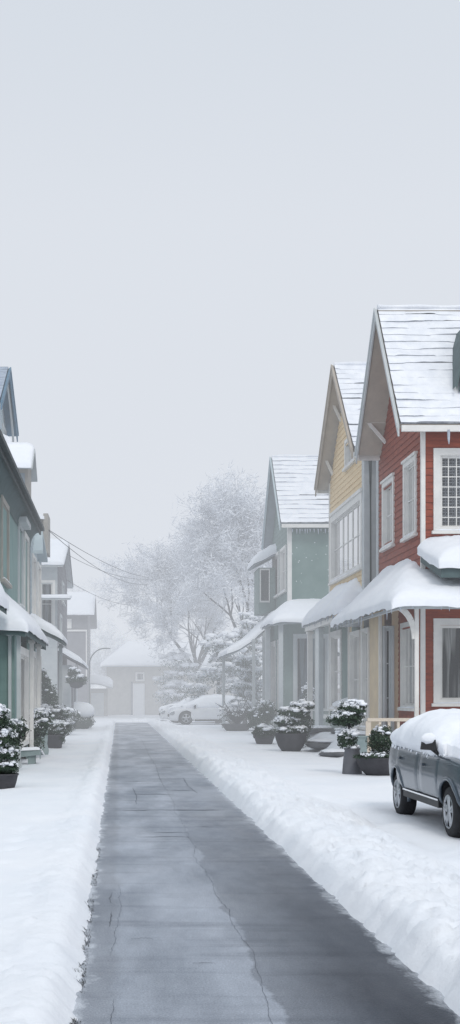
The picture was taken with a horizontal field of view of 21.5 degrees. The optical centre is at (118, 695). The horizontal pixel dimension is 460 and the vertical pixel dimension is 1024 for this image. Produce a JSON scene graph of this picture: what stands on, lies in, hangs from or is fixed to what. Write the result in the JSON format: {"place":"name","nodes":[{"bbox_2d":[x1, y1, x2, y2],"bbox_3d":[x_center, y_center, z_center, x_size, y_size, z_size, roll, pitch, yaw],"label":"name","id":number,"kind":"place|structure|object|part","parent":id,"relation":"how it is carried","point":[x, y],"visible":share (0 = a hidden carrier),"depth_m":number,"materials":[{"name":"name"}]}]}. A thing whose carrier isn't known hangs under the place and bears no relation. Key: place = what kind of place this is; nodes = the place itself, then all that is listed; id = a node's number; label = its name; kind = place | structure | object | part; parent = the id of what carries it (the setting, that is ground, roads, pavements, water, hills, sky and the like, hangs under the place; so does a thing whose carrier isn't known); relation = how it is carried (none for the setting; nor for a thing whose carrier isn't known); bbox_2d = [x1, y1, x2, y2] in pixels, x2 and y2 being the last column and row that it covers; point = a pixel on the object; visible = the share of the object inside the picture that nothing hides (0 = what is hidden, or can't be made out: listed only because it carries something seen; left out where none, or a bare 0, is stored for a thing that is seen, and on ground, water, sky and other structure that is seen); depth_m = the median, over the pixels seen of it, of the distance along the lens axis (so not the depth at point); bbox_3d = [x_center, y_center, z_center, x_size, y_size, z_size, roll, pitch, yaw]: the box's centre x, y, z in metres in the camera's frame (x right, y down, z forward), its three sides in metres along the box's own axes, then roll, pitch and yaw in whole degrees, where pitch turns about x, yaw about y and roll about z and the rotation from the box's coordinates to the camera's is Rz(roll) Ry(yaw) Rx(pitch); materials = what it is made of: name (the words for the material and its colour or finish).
{"place":"outdoors","nodes":[
{"label":"outdoors","id":0,"kind":"place"},
{"bbox_2d":[69,842,100,1023],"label":"grass","id":1,"kind":"structure","parent":0,"point":[73,1020],"depth_m":9.54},
{"bbox_2d":[0,701,459,1023],"bbox_3d":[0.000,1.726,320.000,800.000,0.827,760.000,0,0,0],"label":"ground","id":2,"kind":"structure","parent":0,"point":[359,848],"depth_m":14.58,"materials":[{"name":"white snow"}]},
{"bbox_2d":[0,703,18,788],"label":"potted shrub","id":3,"kind":"object","parent":2,"relation":"on","point":[9,767],"visible":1,"depth_m":24.73,"materials":[{"name":"green plant"}]},
{"bbox_2d":[0,367,18,442],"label":"blue house","id":4,"kind":"structure","parent":2,"relation":"on","point":[8,421],"depth_m":50.84,"materials":[{"name":"grey paint"}]},
{"bbox_2d":[2,423,6,434],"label":"window","id":5,"kind":"structure","parent":4,"relation":"in","point":[3,427],"depth_m":51.31,"materials":[{"name":"grey paint"}]},
{"bbox_2d":[2,717,29,762],"bbox_3d":[-2.826,1.241,29.601,1.232,1.441,0.933,0,0,0],"label":"shrub","id":6,"kind":"object","parent":2,"relation":"on","point":[19,726],"visible":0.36,"depth_m":29.55,"materials":[{"name":"green plant"}]},
{"bbox_2d":[0,429,48,767],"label":"teal house","id":7,"kind":"structure","parent":2,"relation":"on","point":[23,637],"depth_m":35.43,"materials":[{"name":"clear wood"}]},
{"bbox_2d":[0,495,11,588],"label":"window","id":8,"kind":"structure","parent":7,"relation":"in","point":[3,503],"depth_m":33.46,"materials":[{"name":"white glass"}]},
{"bbox_2d":[18,522,25,610],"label":"window","id":9,"kind":"structure","parent":7,"relation":"in","point":[20,527],"depth_m":40.01,"materials":[{"name":"grey paint"}]},
{"bbox_2d":[21,646,28,746],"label":"window","id":10,"kind":"structure","parent":7,"relation":"in","point":[24,652],"depth_m":35.69,"materials":[{"name":"white paint"}]},
{"bbox_2d":[24,530,30,615],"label":"window","id":11,"kind":"structure","parent":7,"relation":"in","point":[26,537],"depth_m":42.59,"materials":[{"name":"grey glass"}]},
{"bbox_2d":[34,651,36,708],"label":"window","id":12,"kind":"structure","parent":7,"relation":"in","point":[35,653],"depth_m":39.00,"materials":[{"name":"grey glass"}]},
{"bbox_2d":[21,747,40,763],"bbox_3d":[-2.670,1.715,33.110,1.000,0.577,0.619,0,0,0],"label":"garden bench","id":13,"kind":"object","parent":2,"relation":"on","point":[31,753],"visible":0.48,"depth_m":32.92,"materials":[{"name":"green stone"}]},
{"bbox_2d":[21,708,54,757],"bbox_3d":[-2.794,1.156,36.499,1.695,1.685,1.075,0,0,0],"label":"shrub","id":14,"kind":"object","parent":2,"relation":"on","point":[43,721],"visible":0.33,"depth_m":36.32,"materials":[{"name":"green plant"}]},
{"bbox_2d":[38,730,48,754],"bbox_3d":[-2.696,1.474,38.482,0.912,1.643,0.897,0,0,0],"label":"boulder","id":15,"kind":"object","parent":2,"relation":"on","point":[45,751],"visible":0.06,"depth_m":38.28,"materials":[{"name":"stone"}]},
{"bbox_2d":[30,513,67,742],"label":"pale blue house","id":16,"kind":"structure","parent":2,"relation":"on","point":[40,550],"depth_m":46.44,"materials":[{"name":"white paint"}]},
{"bbox_2d":[32,553,36,614],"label":"window","id":17,"kind":"structure","parent":16,"relation":"in","point":[34,560],"depth_m":46.37,"materials":[{"name":"grey glass"}]},
{"bbox_2d":[37,561,40,617],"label":"window","id":18,"kind":"structure","parent":16,"relation":"in","point":[38,564],"depth_m":47.60,"materials":[{"name":"white paint"}]},
{"bbox_2d":[49,531,147,584],"bbox_3d":[-0.130,-7.837,73.001,0.027,2.348,48.311,0,0,6],"label":"overhead wire","id":19,"kind":"object","parent":16,"relation":"attached to","point":[93,565],"visible":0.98,"depth_m":61.31,"materials":[{"name":"grey metal"}]},
{"bbox_2d":[49,530,148,577],"bbox_3d":[-0.230,-8.074,72.500,0.027,2.675,47.295,0,0,6],"label":"overhead wire","id":20,"kind":"object","parent":16,"relation":"attached to","point":[92,556],"visible":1,"depth_m":61.50,"materials":[{"name":"grey metal"}]},
{"bbox_2d":[42,668,58,708],"bbox_3d":[-2.984,0.391,51.021,1.005,3.097,0.939,0,0,0],"label":"conifer","id":21,"kind":"object","parent":2,"relation":"on","point":[48,693],"visible":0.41,"depth_m":50.84,"materials":[{"name":"green plant"}]},
{"bbox_2d":[41,704,74,735],"bbox_3d":[-2.854,0.954,46.603,2.351,1.446,1.396,0,0,0],"label":"shrub","id":22,"kind":"object","parent":2,"relation":"on","point":[58,712],"visible":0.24,"depth_m":46.32,"materials":[{"name":"green plant"}]},
{"bbox_2d":[47,719,69,747],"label":"potted shrub","id":23,"kind":"object","parent":2,"relation":"on","point":[57,731],"visible":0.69,"depth_m":42.85,"materials":[{"name":"grey plant"}]},
{"bbox_2d":[42,538,87,727],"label":"grey house","id":24,"kind":"structure","parent":2,"relation":"on","point":[56,572],"depth_m":62.93,"materials":[{"name":"white paint"}]},
{"bbox_2d":[42,580,55,626],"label":"window","id":25,"kind":"structure","parent":24,"relation":"in","point":[48,606],"depth_m":62.84,"materials":[{"name":"grey glass"}]},
{"bbox_2d":[57,613,61,643],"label":"window","id":26,"kind":"structure","parent":24,"relation":"in","point":[60,616],"depth_m":64.76,"materials":[{"name":"grey paint"}]},
{"bbox_2d":[57,581,65,606],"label":"window","id":27,"kind":"structure","parent":24,"relation":"in","point":[62,602],"depth_m":67.38,"materials":[{"name":"grey glass"}]},
{"bbox_2d":[65,662,87,687],"bbox_3d":[-2.174,-1.027,62.287,1.226,1.353,1.059,0,0,0],"label":"hanging basket","id":28,"kind":"object","parent":24,"relation":"hanging from","point":[76,679],"visible":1,"depth_m":62.07,"materials":[{"name":"grey plant"}]},
{"bbox_2d":[65,707,80,730],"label":"shrub","id":29,"kind":"object","parent":2,"relation":"on","point":[74,714],"visible":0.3,"depth_m":57.31,"materials":[{"name":"green plant"}]},
{"bbox_2d":[67,592,96,702],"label":"grey house","id":30,"kind":"structure","parent":2,"relation":"on","point":[81,615],"depth_m":99.00,"materials":[{"name":"white paint"}]},
{"bbox_2d":[67,619,71,628],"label":"window","id":31,"kind":"structure","parent":30,"relation":"in","point":[69,621],"depth_m":98.93,"materials":[{"name":"white glass"}]},
{"bbox_2d":[74,702,95,728],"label":"shrub","id":32,"kind":"object","parent":2,"relation":"on","point":[87,712],"visible":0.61,"depth_m":67.55,"materials":[{"name":"white plant"}]},
{"bbox_2d":[67,577,108,636],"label":"frosted tree","id":33,"kind":"object","parent":2,"relation":"on","point":[72,589],"visible":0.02,"depth_m":125.09,"materials":[{"name":"white plant"}]},
{"bbox_2d":[87,674,112,715],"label":"garage","id":34,"kind":"structure","parent":2,"relation":"on","point":[99,700],"depth_m":107.94,"materials":[{"name":"grey paint"}]},
{"bbox_2d":[91,693,103,715],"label":"garage door","id":35,"kind":"structure","parent":34,"relation":"in","point":[97,699],"depth_m":107.94,"materials":[{"name":"grey paint"}]},
{"bbox_2d":[89,648,110,703],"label":"street lamp","id":36,"kind":"object","parent":2,"relation":"on","point":[89,669],"visible":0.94,"depth_m":95.95,"materials":[{"name":"grey metal"}]},
{"bbox_2d":[87,615,132,688],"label":"frosted tree","id":37,"kind":"object","parent":2,"relation":"on","point":[95,662],"visible":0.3,"depth_m":126.84,"materials":[{"name":"white plant"}]},
{"bbox_2d":[92,530,261,694],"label":"frosted tree","id":38,"kind":"object","parent":2,"relation":"on","point":[214,622],"visible":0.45,"depth_m":100.90,"materials":[{"name":"white plant"}]},
{"bbox_2d":[152,650,202,706],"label":"evergreen","id":39,"kind":"object","parent":2,"relation":"on","point":[171,692],"visible":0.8,"depth_m":99.21,"materials":[{"name":"white plant"}]},
{"bbox_2d":[100,641,259,714],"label":"end house","id":40,"kind":"structure","parent":2,"relation":"on","point":[132,668],"depth_m":115.00,"materials":[{"name":"grey paint"}]},
{"bbox_2d":[131,682,143,714],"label":"door","id":41,"kind":"structure","parent":40,"relation":"in","point":[137,690],"depth_m":114.90,"materials":[{"name":"white wood"}]},
{"bbox_2d":[135,672,143,680],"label":"window","id":42,"kind":"structure","parent":40,"relation":"in","point":[139,676],"depth_m":114.88,"materials":[{"name":"white glass"}]},
{"bbox_2d":[159,695,225,722],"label":"parked car","id":43,"kind":"object","parent":2,"relation":"on","point":[163,711],"visible":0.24,"depth_m":82.57,"materials":[{"name":"white paint"}]},
{"bbox_2d":[117,460,271,698],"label":"frosted tree","id":44,"kind":"object","parent":2,"relation":"on","point":[225,555],"visible":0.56,"depth_m":89.33,"materials":[{"name":"white plant"}]},
{"bbox_2d":[168,694,247,724],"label":"parked car","id":45,"kind":"object","parent":2,"relation":"on","point":[202,707],"visible":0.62,"depth_m":77.18,"materials":[{"name":"white paint"}]},
{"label":"door","id":46,"kind":"part","parent":45,"relation":"part of","materials":[{"name":"white paint"}]},
{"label":"door","id":47,"kind":"part","parent":45,"relation":"part of","materials":[{"name":"white paint"}]},
{"bbox_2d":[180,630,247,723],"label":"evergreen","id":48,"kind":"object","parent":2,"relation":"on","point":[215,640],"visible":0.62,"depth_m":79.94,"materials":[{"name":"white plant"}]},
{"bbox_2d":[216,696,257,730],"bbox_3d":[6.412,1.012,64.639,2.101,1.901,1.728,0,0,-28],"label":"potted shrub","id":49,"kind":"object","parent":2,"relation":"on","point":[238,716],"visible":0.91,"depth_m":64.31,"materials":[{"name":"grey plant"}]},
{"bbox_2d":[225,653,261,723],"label":"evergreen","id":50,"kind":"object","parent":2,"relation":"on","point":[244,669],"visible":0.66,"depth_m":72.04,"materials":[{"name":"white plant"}]},
{"bbox_2d":[225,611,263,720],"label":"evergreen","id":51,"kind":"object","parent":2,"relation":"on","point":[251,619],"visible":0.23,"depth_m":82.01,"materials":[{"name":"grey plant"}]},
{"bbox_2d":[249,723,277,743],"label":"potted shrub","id":52,"kind":"object","parent":2,"relation":"on","point":[267,735],"visible":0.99,"depth_m":46.89,"materials":[{"name":"grey plant"}]},
{"bbox_2d":[245,699,276,729],"bbox_3d":[6.894,1.039,58.202,1.585,1.678,1.212,0,0,0],"label":"shrub","id":53,"kind":"object","parent":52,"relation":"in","point":[264,715],"visible":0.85,"depth_m":57.98,"materials":[{"name":"green plant"}]},
{"bbox_2d":[218,455,328,730],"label":"sage house","id":54,"kind":"structure","parent":2,"relation":"on","point":[291,588],"depth_m":62.35,"materials":[{"name":"white paint"}]},
{"bbox_2d":[271,640,275,713],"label":"window","id":55,"kind":"structure","parent":54,"relation":"in","point":[273,644],"depth_m":65.22,"materials":[{"name":"grey glass"}]},
{"bbox_2d":[272,551,278,598],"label":"window","id":56,"kind":"structure","parent":54,"relation":"in","point":[275,560],"depth_m":67.18,"materials":[{"name":"white paint"}]},
{"bbox_2d":[276,640,277,713],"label":"window","id":57,"kind":"structure","parent":54,"relation":"in","point":[277,640],"depth_m":62.64,"materials":[{"name":"grey glass"}]},
{"bbox_2d":[278,544,286,595],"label":"window","id":58,"kind":"structure","parent":54,"relation":"in","point":[283,551],"depth_m":64.66,"materials":[{"name":"white paint"}]},
{"bbox_2d":[293,634,328,710],"bbox_3d":[9.725,-1.145,60.707,1.850,3.910,0.345,0,0,0],"label":"window","id":59,"kind":"structure","parent":54,"relation":"in","point":[299,640],"depth_m":60.82,"materials":[{"name":"grey glass"}]},
{"bbox_2d":[273,699,315,751],"bbox_3d":[5.964,1.044,40.800,1.445,1.824,1.122,0,0,0],"label":"potted shrub","id":60,"kind":"object","parent":2,"relation":"on","point":[290,735],"visible":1,"depth_m":40.51,"materials":[{"name":"green plant"}]},
{"bbox_2d":[296,711,314,743],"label":"shrub","id":61,"kind":"object","parent":2,"relation":"on","point":[308,719],"visible":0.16,"depth_m":43.31,"materials":[{"name":"green plant"}]},
{"bbox_2d":[305,738,332,748],"bbox_3d":[7.037,1.658,41.052,1.379,0.368,2.132,0,0,0],"label":"garden stone","id":62,"kind":"object","parent":2,"relation":"on","point":[322,743],"visible":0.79,"depth_m":40.33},
{"bbox_2d":[309,725,333,733],"bbox_3d":[7.530,1.313,45.500,1.532,0.334,1.914,0,0,0],"label":"garden stone","id":63,"kind":"object","parent":2,"relation":"on","point":[315,729],"visible":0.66,"depth_m":44.83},
{"bbox_2d":[318,748,344,756],"bbox_3d":[6.751,1.836,37.237,1.075,0.359,1.950,0,0,0],"label":"garden stone","id":64,"kind":"object","parent":2,"relation":"on","point":[334,752],"visible":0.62,"depth_m":36.76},
{"bbox_2d":[302,362,375,727],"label":"yellow house","id":65,"kind":"structure","parent":2,"relation":"on","point":[345,481],"depth_m":46.49,"materials":[{"name":"white paint"}]},
{"bbox_2d":[328,629,341,710],"bbox_3d":[8.805,-0.980,48.450,0.290,3.240,2.520,0,0,0],"label":"window","id":66,"kind":"structure","parent":65,"relation":"in","point":[335,636],"depth_m":48.92,"materials":[{"name":"white paint"}]},
{"bbox_2d":[328,488,361,585],"bbox_3d":[8.805,-6.000,46.450,0.290,2.940,6.520,0,0,0],"label":"window","id":67,"kind":"structure","parent":65,"relation":"in","point":[346,520],"depth_m":46.44,"materials":[{"name":"white paint"}]},
{"bbox_2d":[342,438,355,471],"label":"window","id":68,"kind":"structure","parent":65,"relation":"in","point":[349,461],"depth_m":46.24,"materials":[{"name":"white paint"}]},
{"bbox_2d":[325,699,366,773],"bbox_3d":[5.518,1.013,28.973,1.029,1.868,0.786,0,0,0],"label":"topiary","id":69,"kind":"object","parent":2,"relation":"on","point":[352,710],"visible":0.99,"depth_m":28.83,"materials":[{"name":"green plant"}]},
{"bbox_2d":[330,728,364,733],"bbox_3d":[8.141,1.327,42.422,1.260,0.362,1.886,0,0,0],"label":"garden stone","id":70,"kind":"object","parent":2,"relation":"on","point":[333,732],"visible":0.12,"depth_m":42.41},
{"bbox_2d":[353,736,367,753],"bbox_3d":[6.340,1.526,31.500,0.380,0.920,0.260,0,0,0],"label":"gate post","id":71,"kind":"object","parent":2,"relation":"on","point":[361,743],"visible":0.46,"depth_m":31.40,"materials":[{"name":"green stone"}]},
{"bbox_2d":[346,731,376,735],"bbox_3d":[7.845,1.327,38.533,1.070,0.354,2.068,0,0,0],"label":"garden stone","id":72,"kind":"object","parent":2,"relation":"on","point":[362,733],"visible":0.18,"depth_m":38.09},
{"bbox_2d":[353,724,392,775],"bbox_3d":[6.145,1.308,28.394,1.215,1.253,1.108,0,0,0],"label":"potted shrub","id":73,"kind":"object","parent":2,"relation":"on","point":[374,761],"visible":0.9,"depth_m":28.17,"materials":[{"name":"green plant"}]},
{"bbox_2d":[330,304,459,751],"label":"red house","id":74,"kind":"structure","parent":2,"relation":"on","point":[404,655],"depth_m":37.06,"materials":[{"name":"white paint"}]},
{"bbox_2d":[347,630,359,728],"bbox_3d":[8.505,-0.555,43.000,0.290,3.490,1.920,0,0,0],"label":"window","id":75,"kind":"structure","parent":74,"relation":"in","point":[354,636],"depth_m":43.59,"materials":[{"name":"grey glass"}]},
{"bbox_2d":[359,627,369,729],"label":"window","id":76,"kind":"structure","parent":74,"relation":"in","point":[365,632],"depth_m":41.54,"materials":[{"name":"grey glass"}]},
{"bbox_2d":[379,472,394,552],"bbox_3d":[9.105,-6.120,40.400,0.290,2.420,1.820,0,0,0],"label":"window","id":77,"kind":"structure","parent":74,"relation":"in","point":[388,502],"depth_m":40.67,"materials":[{"name":"white paint"}]},
{"bbox_2d":[382,626,393,730],"bbox_3d":[8.750,-0.471,39.107,0.380,3.558,0.345,0,0,0],"label":"window","id":78,"kind":"structure","parent":74,"relation":"in","point":[387,631],"depth_m":38.98,"materials":[{"name":"grey glass"}]},
{"bbox_2d":[397,622,419,710],"bbox_3d":[9.105,-0.905,37.450,0.290,2.790,2.320,0,0,0],"label":"window","id":79,"kind":"structure","parent":74,"relation":"in","point":[406,642],"depth_m":38.13,"materials":[{"name":"white paint"}]},
{"bbox_2d":[400,451,417,542],"bbox_3d":[9.105,-6.145,37.375,0.290,2.570,1.770,0,0,0],"label":"window","id":80,"kind":"structure","parent":74,"relation":"in","point":[409,464],"depth_m":37.61,"materials":[{"name":"white paint"}]},
{"bbox_2d":[431,448,459,533],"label":"window","id":81,"kind":"structure","parent":74,"relation":"in","point":[446,461],"depth_m":36.04,"materials":[{"name":"white paint"}]},
{"bbox_2d":[431,618,459,706],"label":"window","id":82,"kind":"structure","parent":74,"relation":"in","point":[446,631],"depth_m":36.23,"materials":[{"name":"white paint"}]},
{"bbox_2d":[389,708,459,837],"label":"parked car","id":83,"kind":"object","parent":2,"relation":"on","point":[424,759],"visible":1,"depth_m":17.35,"materials":[{"name":"grey paint"}]},
{"bbox_3d":[4.436,1.156,18.461,0.106,0.649,1.416,0,0,0],"label":"door","id":84,"kind":"part","parent":83,"relation":"part of","materials":[{"name":"grey paint"}]},
{"bbox_3d":[4.433,1.168,17.159,0.103,0.623,1.051,0,0,0],"label":"door","id":85,"kind":"part","parent":83,"relation":"part of","materials":[{"name":"grey paint"}]},
{"bbox_2d":[0,0,459,688],"label":"sky","id":86,"kind":"structure","parent":0,"point":[208,208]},
{"bbox_2d":[73,722,459,1023],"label":"road","id":87,"kind":"structure","parent":0,"point":[213,904],"depth_m":10.29,"materials":[{"name":"grey asphalt"}]},
{"bbox_2d":[301,682,314,724],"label":"potted plant","id":88,"kind":"object","parent":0,"point":[304,690],"visible":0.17,"depth_m":59.54,"materials":[{"name":"green plant"}]}
]}

